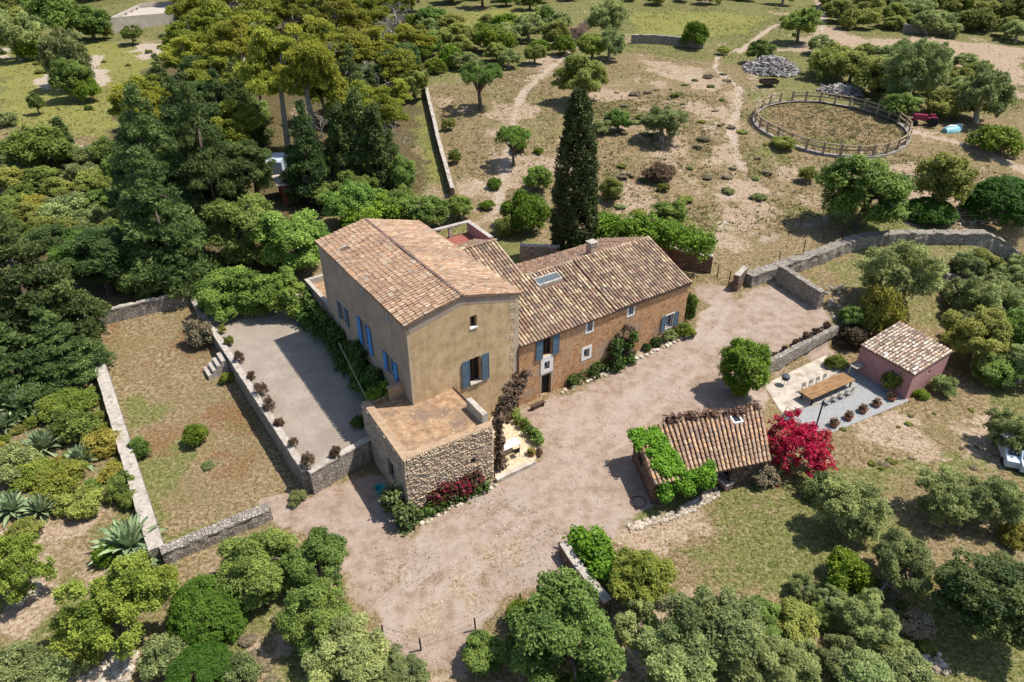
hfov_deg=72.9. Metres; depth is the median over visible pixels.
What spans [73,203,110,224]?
shrub
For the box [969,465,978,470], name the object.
shrub
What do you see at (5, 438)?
shrub
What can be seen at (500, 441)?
bare vine
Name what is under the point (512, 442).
white table
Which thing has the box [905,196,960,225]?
mastic bush
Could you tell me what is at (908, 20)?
bushy tree
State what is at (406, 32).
pine tree
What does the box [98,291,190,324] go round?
garden wall
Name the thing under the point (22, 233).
oak tree
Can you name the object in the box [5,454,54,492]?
shrub
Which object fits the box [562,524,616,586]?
creeper hedge
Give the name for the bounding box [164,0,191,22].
pine tree
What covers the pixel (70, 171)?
shrub
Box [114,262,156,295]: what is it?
oak tree
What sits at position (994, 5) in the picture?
bushy tree
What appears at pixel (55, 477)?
shrub
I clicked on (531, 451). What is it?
flower pot
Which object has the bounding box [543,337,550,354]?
window
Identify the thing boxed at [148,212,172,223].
evergreen tree
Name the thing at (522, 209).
shrub
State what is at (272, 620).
shrub
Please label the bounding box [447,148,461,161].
shrub
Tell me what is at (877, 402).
planter
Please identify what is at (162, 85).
evergreen tree
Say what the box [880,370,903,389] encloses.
shrub
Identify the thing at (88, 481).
shrub
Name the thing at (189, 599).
mastic bush
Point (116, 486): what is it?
shrub
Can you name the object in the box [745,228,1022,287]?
dry stone wall
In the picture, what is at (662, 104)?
slope straw
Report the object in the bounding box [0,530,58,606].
young tree
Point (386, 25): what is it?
dead tree
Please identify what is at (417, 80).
bushy tree
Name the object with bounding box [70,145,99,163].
shrub
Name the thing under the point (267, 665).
shrub
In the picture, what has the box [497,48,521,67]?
olive tree
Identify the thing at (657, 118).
olive tree
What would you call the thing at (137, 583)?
young tree
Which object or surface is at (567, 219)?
cypress tree
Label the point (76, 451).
agave plant
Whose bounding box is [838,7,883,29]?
shrub
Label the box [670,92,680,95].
shrub
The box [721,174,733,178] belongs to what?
shrub
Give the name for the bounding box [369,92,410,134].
pine tree
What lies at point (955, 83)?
olive tree
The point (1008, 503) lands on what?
olive tree
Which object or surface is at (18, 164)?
shrub
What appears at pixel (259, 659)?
shrub
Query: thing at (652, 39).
field wall
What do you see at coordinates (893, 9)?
bushy tree
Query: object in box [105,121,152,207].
conifer tree
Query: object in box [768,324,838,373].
dining wall
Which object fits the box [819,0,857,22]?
bushy tree
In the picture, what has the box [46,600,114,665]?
shrub
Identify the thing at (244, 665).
shrub
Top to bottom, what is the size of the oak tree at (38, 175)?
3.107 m
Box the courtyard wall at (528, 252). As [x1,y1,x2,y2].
[520,242,559,261]
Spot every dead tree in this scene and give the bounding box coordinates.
[293,97,320,121]
[308,117,328,137]
[346,61,390,85]
[374,15,397,51]
[377,2,411,32]
[388,124,409,146]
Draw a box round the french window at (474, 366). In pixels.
[470,356,478,380]
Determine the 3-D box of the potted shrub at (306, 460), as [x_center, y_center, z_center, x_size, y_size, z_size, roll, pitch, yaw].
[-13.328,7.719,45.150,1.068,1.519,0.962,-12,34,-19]
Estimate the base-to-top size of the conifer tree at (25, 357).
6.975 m
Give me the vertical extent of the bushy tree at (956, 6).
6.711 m
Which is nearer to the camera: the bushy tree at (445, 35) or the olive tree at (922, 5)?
the bushy tree at (445, 35)
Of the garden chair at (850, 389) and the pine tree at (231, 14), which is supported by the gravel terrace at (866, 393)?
the garden chair at (850, 389)
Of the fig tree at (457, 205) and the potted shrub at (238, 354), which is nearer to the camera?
the potted shrub at (238, 354)
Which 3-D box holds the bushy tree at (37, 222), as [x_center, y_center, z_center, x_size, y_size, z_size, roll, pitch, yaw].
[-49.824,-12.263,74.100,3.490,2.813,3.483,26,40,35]
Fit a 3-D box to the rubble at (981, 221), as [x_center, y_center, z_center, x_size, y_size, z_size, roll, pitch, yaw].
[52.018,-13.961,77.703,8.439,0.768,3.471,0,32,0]
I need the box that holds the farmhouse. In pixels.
[304,218,692,509]
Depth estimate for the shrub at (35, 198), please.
77.39 m
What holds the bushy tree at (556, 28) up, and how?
on the ground at (160, 362)
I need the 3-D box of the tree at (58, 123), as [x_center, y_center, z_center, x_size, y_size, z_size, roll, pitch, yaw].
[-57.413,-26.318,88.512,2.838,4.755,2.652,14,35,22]
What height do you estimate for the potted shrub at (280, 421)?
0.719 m
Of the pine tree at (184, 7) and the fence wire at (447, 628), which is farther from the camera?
the pine tree at (184, 7)
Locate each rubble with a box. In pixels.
[17,579,43,605]
[61,647,139,681]
[348,292,769,654]
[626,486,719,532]
[825,289,844,318]
[921,651,951,676]
[945,210,1011,224]
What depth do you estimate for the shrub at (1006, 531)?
41.93 m
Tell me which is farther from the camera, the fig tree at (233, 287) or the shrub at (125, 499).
the fig tree at (233, 287)
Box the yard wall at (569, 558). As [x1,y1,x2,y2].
[559,541,611,612]
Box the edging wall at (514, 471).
[495,459,535,482]
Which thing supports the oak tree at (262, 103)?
on the ground at (160, 362)
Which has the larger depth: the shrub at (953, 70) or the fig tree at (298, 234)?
the shrub at (953, 70)
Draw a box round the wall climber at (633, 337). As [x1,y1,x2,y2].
[607,330,639,369]
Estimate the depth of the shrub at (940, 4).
156.99 m
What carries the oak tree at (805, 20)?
on the ground at (160, 362)
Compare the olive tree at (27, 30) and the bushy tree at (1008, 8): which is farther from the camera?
the bushy tree at (1008, 8)
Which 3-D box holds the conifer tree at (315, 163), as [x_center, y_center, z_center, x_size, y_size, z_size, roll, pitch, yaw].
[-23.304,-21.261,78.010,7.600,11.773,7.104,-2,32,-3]
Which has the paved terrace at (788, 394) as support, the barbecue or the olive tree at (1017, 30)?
the barbecue
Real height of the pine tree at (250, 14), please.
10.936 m
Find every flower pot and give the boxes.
[527,445,535,456]
[536,447,542,455]
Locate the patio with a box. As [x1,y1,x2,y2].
[206,293,370,468]
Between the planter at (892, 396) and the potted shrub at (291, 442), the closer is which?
the potted shrub at (291, 442)
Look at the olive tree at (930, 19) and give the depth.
138.75 m
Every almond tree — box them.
[459,60,503,110]
[494,124,530,166]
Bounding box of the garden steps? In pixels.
[203,352,228,379]
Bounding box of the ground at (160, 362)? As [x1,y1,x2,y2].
[0,0,1023,681]
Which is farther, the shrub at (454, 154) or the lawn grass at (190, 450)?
the shrub at (454, 154)
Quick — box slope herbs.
[594,94,1006,233]
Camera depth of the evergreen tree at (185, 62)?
100.02 m
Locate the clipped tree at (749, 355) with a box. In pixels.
[716,335,772,397]
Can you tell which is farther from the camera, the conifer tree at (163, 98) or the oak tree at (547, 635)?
the conifer tree at (163, 98)
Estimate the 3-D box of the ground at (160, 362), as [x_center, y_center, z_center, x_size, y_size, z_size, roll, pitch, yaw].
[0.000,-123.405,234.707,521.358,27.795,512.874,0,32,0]
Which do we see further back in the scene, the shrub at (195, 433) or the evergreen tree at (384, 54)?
the evergreen tree at (384, 54)
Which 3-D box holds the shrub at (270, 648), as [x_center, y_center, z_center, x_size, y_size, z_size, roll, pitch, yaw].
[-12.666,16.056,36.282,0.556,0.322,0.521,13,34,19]
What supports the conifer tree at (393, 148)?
on the ground at (160, 362)
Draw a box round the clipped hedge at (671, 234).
[592,209,718,262]
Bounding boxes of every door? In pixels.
[363,322,368,346]
[541,373,548,393]
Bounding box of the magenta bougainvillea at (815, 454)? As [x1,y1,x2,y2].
[766,407,839,496]
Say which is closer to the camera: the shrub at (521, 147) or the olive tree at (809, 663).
the olive tree at (809, 663)
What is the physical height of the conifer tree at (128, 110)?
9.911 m
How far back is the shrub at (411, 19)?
144.63 m
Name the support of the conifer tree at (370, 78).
on the ground at (160, 362)
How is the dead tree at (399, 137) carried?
on the ground at (160, 362)
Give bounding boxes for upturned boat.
[941,123,963,132]
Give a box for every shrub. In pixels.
[0,111,18,125]
[0,138,18,162]
[0,158,28,169]
[0,434,12,441]
[0,441,44,483]
[0,639,49,681]
[3,515,46,544]
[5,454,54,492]
[7,486,14,493]
[8,424,25,434]
[9,38,40,59]
[19,193,46,204]
[22,415,39,428]
[22,647,91,681]
[28,458,89,498]
[33,387,100,422]
[37,190,100,224]
[41,193,63,205]
[45,409,103,442]
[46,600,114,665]
[49,484,106,519]
[51,455,62,461]
[60,161,101,180]
[61,143,80,160]
[66,77,102,101]
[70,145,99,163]
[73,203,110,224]
[80,427,122,461]
[83,22,113,36]
[83,105,92,109]
[83,478,102,488]
[86,386,98,391]
[89,541,117,568]
[94,410,106,422]
[95,208,121,225]
[95,422,111,430]
[95,460,123,483]
[103,470,134,504]
[106,457,121,466]
[116,489,137,511]
[126,435,152,459]
[135,626,188,681]
[149,563,179,590]
[181,423,208,445]
[182,315,213,347]
[196,301,227,312]
[201,460,215,469]
[215,650,262,681]
[217,324,226,333]
[217,372,234,383]
[223,335,233,344]
[233,349,244,360]
[238,632,258,646]
[246,371,255,379]
[247,656,263,675]
[248,648,259,657]
[252,381,267,394]
[261,639,271,646]
[262,395,275,411]
[262,658,272,671]
[263,674,278,681]
[265,643,275,653]
[271,610,281,625]
[273,417,284,427]
[287,437,298,446]
[287,489,307,507]
[300,451,314,469]
[329,445,340,458]
[339,191,404,226]
[349,415,364,429]
[378,481,424,535]
[404,13,418,27]
[418,45,433,56]
[419,475,493,519]
[422,57,447,72]
[436,42,462,67]
[441,118,454,129]
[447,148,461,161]
[473,22,489,30]
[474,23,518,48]
[477,199,495,209]
[486,176,502,188]
[490,12,517,24]
[493,439,508,469]
[494,215,518,236]
[499,188,549,231]
[504,597,527,632]
[513,142,527,150]
[527,39,551,51]
[533,147,543,153]
[538,205,550,218]
[551,34,577,52]
[593,119,612,133]
[613,204,626,208]
[617,163,627,167]
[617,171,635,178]
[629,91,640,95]
[629,208,647,215]
[638,177,649,181]
[640,161,676,182]
[642,343,651,351]
[646,0,664,4]
[650,336,662,347]
[656,183,670,190]
[662,329,677,340]
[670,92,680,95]
[674,322,696,337]
[677,195,693,202]
[678,20,710,45]
[684,290,696,319]
[692,143,702,147]
[692,294,699,305]
[696,0,722,3]
[697,135,711,140]
[703,74,713,77]
[703,174,712,178]
[717,45,730,55]
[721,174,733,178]
[722,187,735,193]
[736,129,748,133]
[748,454,782,488]
[750,192,768,200]
[760,168,773,175]
[769,136,797,149]
[792,339,799,344]
[796,165,818,179]
[797,468,834,501]
[802,331,812,339]
[806,41,859,79]
[811,327,822,333]
[823,321,830,327]
[824,354,849,368]
[824,545,874,594]
[835,324,868,347]
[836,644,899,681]
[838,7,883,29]
[853,42,877,55]
[857,281,908,333]
[868,459,876,466]
[872,576,882,586]
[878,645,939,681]
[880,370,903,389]
[881,462,890,467]
[884,602,896,612]
[886,457,898,464]
[886,590,900,601]
[893,597,907,608]
[897,639,914,648]
[899,605,937,640]
[912,388,930,399]
[917,638,938,653]
[918,85,931,93]
[923,88,987,117]
[929,374,959,397]
[932,87,952,94]
[934,0,943,10]
[948,66,961,79]
[950,67,976,79]
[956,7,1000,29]
[960,59,994,70]
[963,124,1023,157]
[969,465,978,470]
[996,521,1023,551]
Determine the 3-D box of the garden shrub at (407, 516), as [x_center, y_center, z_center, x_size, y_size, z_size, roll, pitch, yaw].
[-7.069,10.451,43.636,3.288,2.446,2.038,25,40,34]
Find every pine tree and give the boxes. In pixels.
[106,83,162,122]
[123,73,171,101]
[158,34,208,68]
[160,14,208,46]
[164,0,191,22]
[176,0,227,14]
[183,54,236,95]
[186,0,231,35]
[193,1,233,19]
[202,13,261,61]
[209,116,251,142]
[218,100,265,131]
[221,0,245,7]
[231,0,283,27]
[231,9,281,37]
[231,26,309,153]
[232,81,284,100]
[267,23,348,142]
[268,0,317,39]
[297,14,338,38]
[298,84,333,121]
[306,18,362,56]
[312,0,371,30]
[322,79,380,149]
[324,0,356,17]
[329,33,382,66]
[350,0,393,24]
[359,25,400,63]
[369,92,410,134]
[371,77,413,122]
[376,47,424,77]
[381,0,398,24]
[387,0,415,22]
[391,23,437,46]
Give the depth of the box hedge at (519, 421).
51.37 m
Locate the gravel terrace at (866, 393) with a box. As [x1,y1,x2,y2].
[782,368,908,432]
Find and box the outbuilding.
[632,404,770,503]
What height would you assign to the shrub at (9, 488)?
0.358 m
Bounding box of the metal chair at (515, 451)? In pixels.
[512,447,519,453]
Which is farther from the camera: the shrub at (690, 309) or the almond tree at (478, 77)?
the almond tree at (478, 77)
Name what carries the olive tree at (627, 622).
on the ground at (160, 362)
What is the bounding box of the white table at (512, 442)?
[504,437,520,452]
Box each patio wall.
[189,295,310,491]
[306,436,373,493]
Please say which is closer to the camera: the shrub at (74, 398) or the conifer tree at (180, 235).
the shrub at (74, 398)
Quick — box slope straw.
[592,92,1009,234]
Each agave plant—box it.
[0,382,40,425]
[0,410,23,433]
[0,489,28,528]
[15,492,53,522]
[20,427,69,458]
[62,440,101,470]
[87,512,168,570]
[127,543,161,566]
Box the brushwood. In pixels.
[821,278,846,292]
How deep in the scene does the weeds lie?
40.84 m
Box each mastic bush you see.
[163,641,238,681]
[164,573,251,645]
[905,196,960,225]
[959,174,1023,226]
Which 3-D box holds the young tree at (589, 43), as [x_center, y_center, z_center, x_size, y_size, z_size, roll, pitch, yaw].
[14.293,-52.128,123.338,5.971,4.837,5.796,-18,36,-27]
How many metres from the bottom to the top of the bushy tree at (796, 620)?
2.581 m
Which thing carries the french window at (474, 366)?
in the farmhouse
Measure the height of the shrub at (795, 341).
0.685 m
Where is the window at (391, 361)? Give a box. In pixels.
[389,356,393,372]
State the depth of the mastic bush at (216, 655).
33.85 m
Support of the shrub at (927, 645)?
on the ground at (160, 362)
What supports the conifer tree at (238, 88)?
on the ground at (160, 362)
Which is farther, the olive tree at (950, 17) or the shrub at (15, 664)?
the olive tree at (950, 17)
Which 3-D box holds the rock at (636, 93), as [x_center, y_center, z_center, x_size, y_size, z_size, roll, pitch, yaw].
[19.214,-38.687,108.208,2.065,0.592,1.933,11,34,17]
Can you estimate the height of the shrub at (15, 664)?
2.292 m
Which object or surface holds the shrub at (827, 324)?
on the ground at (160, 362)
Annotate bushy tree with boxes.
[0,0,17,6]
[0,6,22,25]
[0,165,24,189]
[13,201,40,222]
[24,215,53,228]
[39,176,74,197]
[52,216,80,227]
[71,168,112,194]
[396,66,429,100]
[433,28,454,45]
[435,13,465,26]
[446,22,469,34]
[450,34,474,54]
[461,27,480,49]
[477,13,493,23]
[483,42,508,62]
[516,0,542,10]
[524,43,547,63]
[540,17,570,41]
[550,53,609,92]
[599,177,624,199]
[765,595,820,646]
[817,0,830,4]
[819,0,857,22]
[828,50,867,84]
[852,0,885,9]
[852,55,901,97]
[880,1,911,26]
[882,15,904,29]
[904,15,922,23]
[912,150,981,204]
[939,304,1014,366]
[941,0,982,17]
[969,247,1003,274]
[974,0,1001,18]
[993,0,1023,23]
[994,15,1017,34]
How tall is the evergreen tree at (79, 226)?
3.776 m
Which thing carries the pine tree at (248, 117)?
on the ground at (160, 362)
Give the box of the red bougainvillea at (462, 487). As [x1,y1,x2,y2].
[426,467,484,508]
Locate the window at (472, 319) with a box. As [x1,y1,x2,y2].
[470,315,474,325]
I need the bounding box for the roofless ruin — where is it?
[110,1,176,32]
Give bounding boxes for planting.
[565,359,623,386]
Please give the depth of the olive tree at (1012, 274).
69.61 m
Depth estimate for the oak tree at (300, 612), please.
35.01 m
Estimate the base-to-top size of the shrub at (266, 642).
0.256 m
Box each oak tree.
[0,2,10,13]
[0,183,37,197]
[0,194,23,216]
[0,210,26,239]
[5,223,33,238]
[15,0,78,32]
[21,165,61,186]
[25,91,46,114]
[47,57,92,100]
[78,189,115,209]
[87,136,114,163]
[98,153,116,178]
[98,216,127,231]
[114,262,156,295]
[119,24,143,44]
[143,224,158,243]
[202,191,273,266]
[212,527,303,611]
[229,54,254,62]
[245,96,270,120]
[274,577,352,660]
[278,525,348,588]
[313,181,342,205]
[336,170,379,189]
[387,184,416,197]
[388,153,416,186]
[402,194,449,224]
[459,629,507,678]
[497,0,512,5]
[497,565,627,681]
[739,593,782,636]
[745,38,776,57]
[779,6,823,43]
[811,601,836,631]
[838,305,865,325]
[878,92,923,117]
[968,351,1023,387]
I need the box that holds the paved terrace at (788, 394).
[765,356,845,412]
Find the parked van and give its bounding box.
[265,152,288,175]
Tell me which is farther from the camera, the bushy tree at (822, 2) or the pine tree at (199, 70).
the bushy tree at (822, 2)
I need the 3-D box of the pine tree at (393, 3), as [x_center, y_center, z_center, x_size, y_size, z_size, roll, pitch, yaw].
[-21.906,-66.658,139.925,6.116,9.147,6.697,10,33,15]
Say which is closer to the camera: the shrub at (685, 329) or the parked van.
the shrub at (685, 329)
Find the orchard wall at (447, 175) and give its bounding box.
[424,86,454,196]
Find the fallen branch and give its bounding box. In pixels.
[877,580,901,593]
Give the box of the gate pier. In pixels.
[731,265,747,291]
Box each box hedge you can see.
[509,407,520,418]
[513,413,531,433]
[523,424,537,435]
[529,428,544,446]
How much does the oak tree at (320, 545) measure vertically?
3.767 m
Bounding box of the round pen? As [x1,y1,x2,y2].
[752,91,912,158]
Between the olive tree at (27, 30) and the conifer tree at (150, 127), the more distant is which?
the olive tree at (27, 30)
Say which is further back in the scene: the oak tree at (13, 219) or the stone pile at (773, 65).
the stone pile at (773, 65)
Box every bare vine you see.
[490,368,532,428]
[493,413,505,469]
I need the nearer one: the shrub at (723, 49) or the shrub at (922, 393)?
the shrub at (922, 393)
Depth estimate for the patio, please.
54.10 m
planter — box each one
[830,417,840,427]
[844,410,854,420]
[858,403,870,413]
[871,397,882,406]
[887,391,897,401]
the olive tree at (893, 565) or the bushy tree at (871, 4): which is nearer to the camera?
the olive tree at (893, 565)
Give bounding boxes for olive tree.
[0,8,49,60]
[35,26,95,77]
[172,1,187,23]
[250,20,268,27]
[300,612,391,681]
[305,0,325,15]
[372,643,431,681]
[415,17,438,29]
[447,51,478,65]
[488,22,522,45]
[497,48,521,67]
[514,12,548,41]
[547,9,572,26]
[584,0,629,32]
[599,24,626,59]
[613,598,659,651]
[634,619,717,681]
[637,104,691,141]
[657,582,767,681]
[717,630,801,681]
[777,637,822,681]
[788,572,816,600]
[807,34,833,49]
[810,474,894,541]
[814,583,839,611]
[818,633,869,680]
[830,587,901,649]
[853,239,950,310]
[870,525,936,595]
[875,45,896,55]
[879,37,953,97]
[889,45,905,52]
[890,0,914,8]
[891,37,912,48]
[902,0,935,16]
[908,0,938,8]
[911,10,947,34]
[913,464,981,527]
[923,41,954,58]
[938,10,960,22]
[938,22,963,36]
[940,276,982,310]
[945,75,974,89]
[948,250,986,279]
[950,275,1023,315]
[952,52,978,65]
[952,309,977,335]
[953,63,1018,122]
[961,474,1023,524]
[974,272,1022,291]
[981,406,1023,453]
[985,263,1023,289]
[987,71,1012,82]
[992,0,1007,4]
[999,19,1023,41]
[1002,254,1023,271]
[1002,291,1023,309]
[1003,342,1023,383]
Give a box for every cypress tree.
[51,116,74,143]
[326,101,359,180]
[345,86,376,179]
[362,101,390,191]
[548,85,600,251]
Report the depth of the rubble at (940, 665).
35.46 m
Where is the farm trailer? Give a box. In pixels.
[759,78,778,87]
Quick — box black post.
[815,400,823,426]
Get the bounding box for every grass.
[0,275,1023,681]
[128,365,268,524]
[431,64,555,210]
[626,479,832,594]
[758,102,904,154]
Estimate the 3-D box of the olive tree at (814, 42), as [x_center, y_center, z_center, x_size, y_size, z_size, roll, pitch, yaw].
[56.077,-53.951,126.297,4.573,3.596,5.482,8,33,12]
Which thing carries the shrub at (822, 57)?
on the ground at (160, 362)
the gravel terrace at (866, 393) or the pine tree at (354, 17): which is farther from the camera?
the pine tree at (354, 17)
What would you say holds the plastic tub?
on the ground at (160, 362)
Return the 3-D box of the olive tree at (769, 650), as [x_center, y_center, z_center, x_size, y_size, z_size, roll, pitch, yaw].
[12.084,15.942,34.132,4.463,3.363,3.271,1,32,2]
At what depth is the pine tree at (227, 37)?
99.21 m
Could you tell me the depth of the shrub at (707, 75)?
115.09 m
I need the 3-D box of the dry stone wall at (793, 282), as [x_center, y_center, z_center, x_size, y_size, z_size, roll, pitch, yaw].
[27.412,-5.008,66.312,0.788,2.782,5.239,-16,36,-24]
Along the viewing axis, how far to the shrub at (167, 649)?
34.54 m
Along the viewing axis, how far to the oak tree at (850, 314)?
62.13 m
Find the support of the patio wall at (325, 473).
on the ground at (160, 362)
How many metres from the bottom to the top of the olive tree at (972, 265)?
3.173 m
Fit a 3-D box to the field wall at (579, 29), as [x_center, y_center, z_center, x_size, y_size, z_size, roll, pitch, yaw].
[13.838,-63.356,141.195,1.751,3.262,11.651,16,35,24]
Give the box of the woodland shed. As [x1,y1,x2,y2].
[272,174,311,205]
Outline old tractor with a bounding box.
[911,113,938,126]
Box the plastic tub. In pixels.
[374,483,385,494]
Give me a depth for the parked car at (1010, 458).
48.63 m
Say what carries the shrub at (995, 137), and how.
on the ground at (160, 362)
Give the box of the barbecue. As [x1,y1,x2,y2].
[782,373,790,385]
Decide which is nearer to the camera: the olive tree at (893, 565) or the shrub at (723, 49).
the olive tree at (893, 565)
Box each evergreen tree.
[24,223,73,261]
[58,224,140,294]
[70,222,99,231]
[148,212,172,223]
[158,79,176,105]
[174,54,220,84]
[188,80,214,97]
[192,100,231,140]
[225,139,276,194]
[351,62,383,84]
[375,51,409,84]
[389,41,421,64]
[928,545,1023,650]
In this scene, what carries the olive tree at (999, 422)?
on the ground at (160, 362)
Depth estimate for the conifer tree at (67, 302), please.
55.58 m
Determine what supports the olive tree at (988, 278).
on the ground at (160, 362)
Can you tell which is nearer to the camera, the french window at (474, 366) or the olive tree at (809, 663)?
the olive tree at (809, 663)
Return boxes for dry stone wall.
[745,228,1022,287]
[775,264,824,308]
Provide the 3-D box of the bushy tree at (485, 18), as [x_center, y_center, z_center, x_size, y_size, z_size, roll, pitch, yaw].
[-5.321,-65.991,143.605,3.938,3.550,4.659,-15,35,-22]
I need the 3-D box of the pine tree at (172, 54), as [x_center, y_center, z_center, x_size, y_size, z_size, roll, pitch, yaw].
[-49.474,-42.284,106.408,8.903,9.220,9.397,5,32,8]
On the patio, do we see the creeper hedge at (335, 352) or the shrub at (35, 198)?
the creeper hedge at (335, 352)
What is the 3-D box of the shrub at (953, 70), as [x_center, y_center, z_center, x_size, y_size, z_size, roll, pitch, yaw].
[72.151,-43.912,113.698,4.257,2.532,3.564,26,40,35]
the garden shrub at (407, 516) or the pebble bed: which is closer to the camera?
the garden shrub at (407, 516)
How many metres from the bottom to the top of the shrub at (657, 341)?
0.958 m
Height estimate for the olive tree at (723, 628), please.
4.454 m
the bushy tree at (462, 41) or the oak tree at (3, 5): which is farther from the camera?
the oak tree at (3, 5)
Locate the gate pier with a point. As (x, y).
(739, 278)
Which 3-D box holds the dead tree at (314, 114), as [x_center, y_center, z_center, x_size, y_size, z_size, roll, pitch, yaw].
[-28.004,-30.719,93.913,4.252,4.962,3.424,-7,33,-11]
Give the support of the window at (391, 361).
in the farmhouse
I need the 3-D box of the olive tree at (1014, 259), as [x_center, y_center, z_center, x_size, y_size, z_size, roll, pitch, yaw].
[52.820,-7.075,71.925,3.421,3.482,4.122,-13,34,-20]
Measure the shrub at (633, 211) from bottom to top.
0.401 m
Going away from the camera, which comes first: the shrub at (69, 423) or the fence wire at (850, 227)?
the shrub at (69, 423)
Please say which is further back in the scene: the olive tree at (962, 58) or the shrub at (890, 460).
the olive tree at (962, 58)
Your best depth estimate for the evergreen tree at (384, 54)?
107.90 m
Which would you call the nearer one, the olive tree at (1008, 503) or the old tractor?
the olive tree at (1008, 503)
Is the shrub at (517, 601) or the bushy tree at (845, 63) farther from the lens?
the bushy tree at (845, 63)
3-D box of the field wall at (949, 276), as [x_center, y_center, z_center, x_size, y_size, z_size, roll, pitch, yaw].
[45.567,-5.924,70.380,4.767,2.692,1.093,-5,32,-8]
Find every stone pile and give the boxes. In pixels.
[742,54,802,77]
[816,82,863,97]
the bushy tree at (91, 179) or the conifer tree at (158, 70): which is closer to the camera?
the bushy tree at (91, 179)
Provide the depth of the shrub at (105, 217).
73.29 m
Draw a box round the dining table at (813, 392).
[799,372,854,404]
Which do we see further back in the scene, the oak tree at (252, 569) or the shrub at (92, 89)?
the shrub at (92, 89)
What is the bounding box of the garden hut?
[847,321,952,398]
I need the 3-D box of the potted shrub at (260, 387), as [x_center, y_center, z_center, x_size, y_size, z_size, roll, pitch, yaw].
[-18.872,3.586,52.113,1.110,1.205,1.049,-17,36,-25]
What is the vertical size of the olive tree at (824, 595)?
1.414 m
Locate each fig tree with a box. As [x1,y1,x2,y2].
[0,123,72,166]
[47,227,94,281]
[66,3,113,40]
[194,264,267,323]
[245,207,329,273]
[245,266,304,318]
[319,178,379,221]
[372,187,387,196]
[379,189,416,219]
[414,5,446,20]
[424,31,441,51]
[445,194,473,219]
[522,165,553,192]
[534,4,554,22]
[602,108,633,131]
[649,200,687,222]
[814,153,917,229]
[1003,306,1023,348]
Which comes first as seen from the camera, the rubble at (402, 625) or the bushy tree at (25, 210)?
the rubble at (402, 625)
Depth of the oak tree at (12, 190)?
79.11 m
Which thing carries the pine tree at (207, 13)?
on the ground at (160, 362)
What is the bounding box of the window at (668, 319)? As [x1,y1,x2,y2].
[665,314,671,326]
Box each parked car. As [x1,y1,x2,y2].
[993,431,1020,468]
[1015,448,1023,472]
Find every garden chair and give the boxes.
[824,396,833,405]
[831,393,841,400]
[838,390,847,398]
[845,386,855,395]
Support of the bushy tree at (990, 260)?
on the ground at (160, 362)
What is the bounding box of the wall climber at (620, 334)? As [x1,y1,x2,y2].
[607,324,636,366]
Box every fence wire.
[384,599,511,642]
[757,215,996,263]
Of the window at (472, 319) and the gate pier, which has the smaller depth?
the window at (472, 319)
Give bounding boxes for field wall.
[567,20,589,38]
[625,645,658,681]
[631,34,703,48]
[901,23,953,34]
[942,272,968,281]
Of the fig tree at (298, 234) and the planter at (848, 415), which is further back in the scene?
the fig tree at (298, 234)
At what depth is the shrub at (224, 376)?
56.21 m
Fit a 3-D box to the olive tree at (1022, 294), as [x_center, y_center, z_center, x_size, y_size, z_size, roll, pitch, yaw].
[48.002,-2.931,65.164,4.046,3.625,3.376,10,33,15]
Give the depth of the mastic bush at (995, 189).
74.78 m
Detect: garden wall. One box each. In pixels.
[77,315,164,558]
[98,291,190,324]
[159,502,272,563]
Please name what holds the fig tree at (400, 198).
on the ground at (160, 362)
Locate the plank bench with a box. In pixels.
[530,400,544,410]
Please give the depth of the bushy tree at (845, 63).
108.84 m
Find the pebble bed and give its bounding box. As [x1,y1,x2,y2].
[490,416,540,476]
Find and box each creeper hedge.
[292,299,383,401]
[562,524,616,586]
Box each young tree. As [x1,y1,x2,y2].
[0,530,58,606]
[50,549,181,662]
[575,33,607,60]
[606,545,677,607]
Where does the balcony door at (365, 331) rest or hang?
in the farmhouse
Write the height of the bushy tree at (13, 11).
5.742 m
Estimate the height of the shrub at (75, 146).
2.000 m
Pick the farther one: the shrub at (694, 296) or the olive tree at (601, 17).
the olive tree at (601, 17)
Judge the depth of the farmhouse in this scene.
51.01 m
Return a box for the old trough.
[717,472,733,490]
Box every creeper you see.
[298,287,384,386]
[349,339,362,352]
[363,379,389,401]
[626,425,686,478]
[653,458,717,504]
[662,400,762,425]
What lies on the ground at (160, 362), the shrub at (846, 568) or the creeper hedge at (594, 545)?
the shrub at (846, 568)
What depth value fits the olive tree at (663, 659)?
32.84 m
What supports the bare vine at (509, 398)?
attached to the farmhouse
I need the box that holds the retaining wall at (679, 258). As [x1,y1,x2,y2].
[659,242,713,272]
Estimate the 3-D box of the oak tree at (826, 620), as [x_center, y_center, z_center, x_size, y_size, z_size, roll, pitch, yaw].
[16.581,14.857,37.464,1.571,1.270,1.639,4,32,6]
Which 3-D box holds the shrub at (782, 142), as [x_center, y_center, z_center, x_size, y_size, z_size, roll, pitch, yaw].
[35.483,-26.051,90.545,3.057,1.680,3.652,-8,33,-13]
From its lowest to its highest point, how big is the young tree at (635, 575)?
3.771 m
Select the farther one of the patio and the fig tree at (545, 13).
the fig tree at (545, 13)
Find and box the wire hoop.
[630,496,645,507]
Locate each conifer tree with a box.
[0,208,115,377]
[0,321,76,423]
[14,306,117,399]
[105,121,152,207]
[108,80,211,227]
[113,104,162,173]
[114,143,229,299]
[144,53,172,104]
[154,105,219,201]
[156,96,170,122]
[159,75,211,156]
[172,71,206,122]
[173,80,247,228]
[201,68,229,103]
[208,126,231,160]
[222,61,274,144]
[278,99,339,205]
[320,27,337,66]
[324,43,371,124]
[324,120,357,157]
[363,68,377,88]
[376,128,414,189]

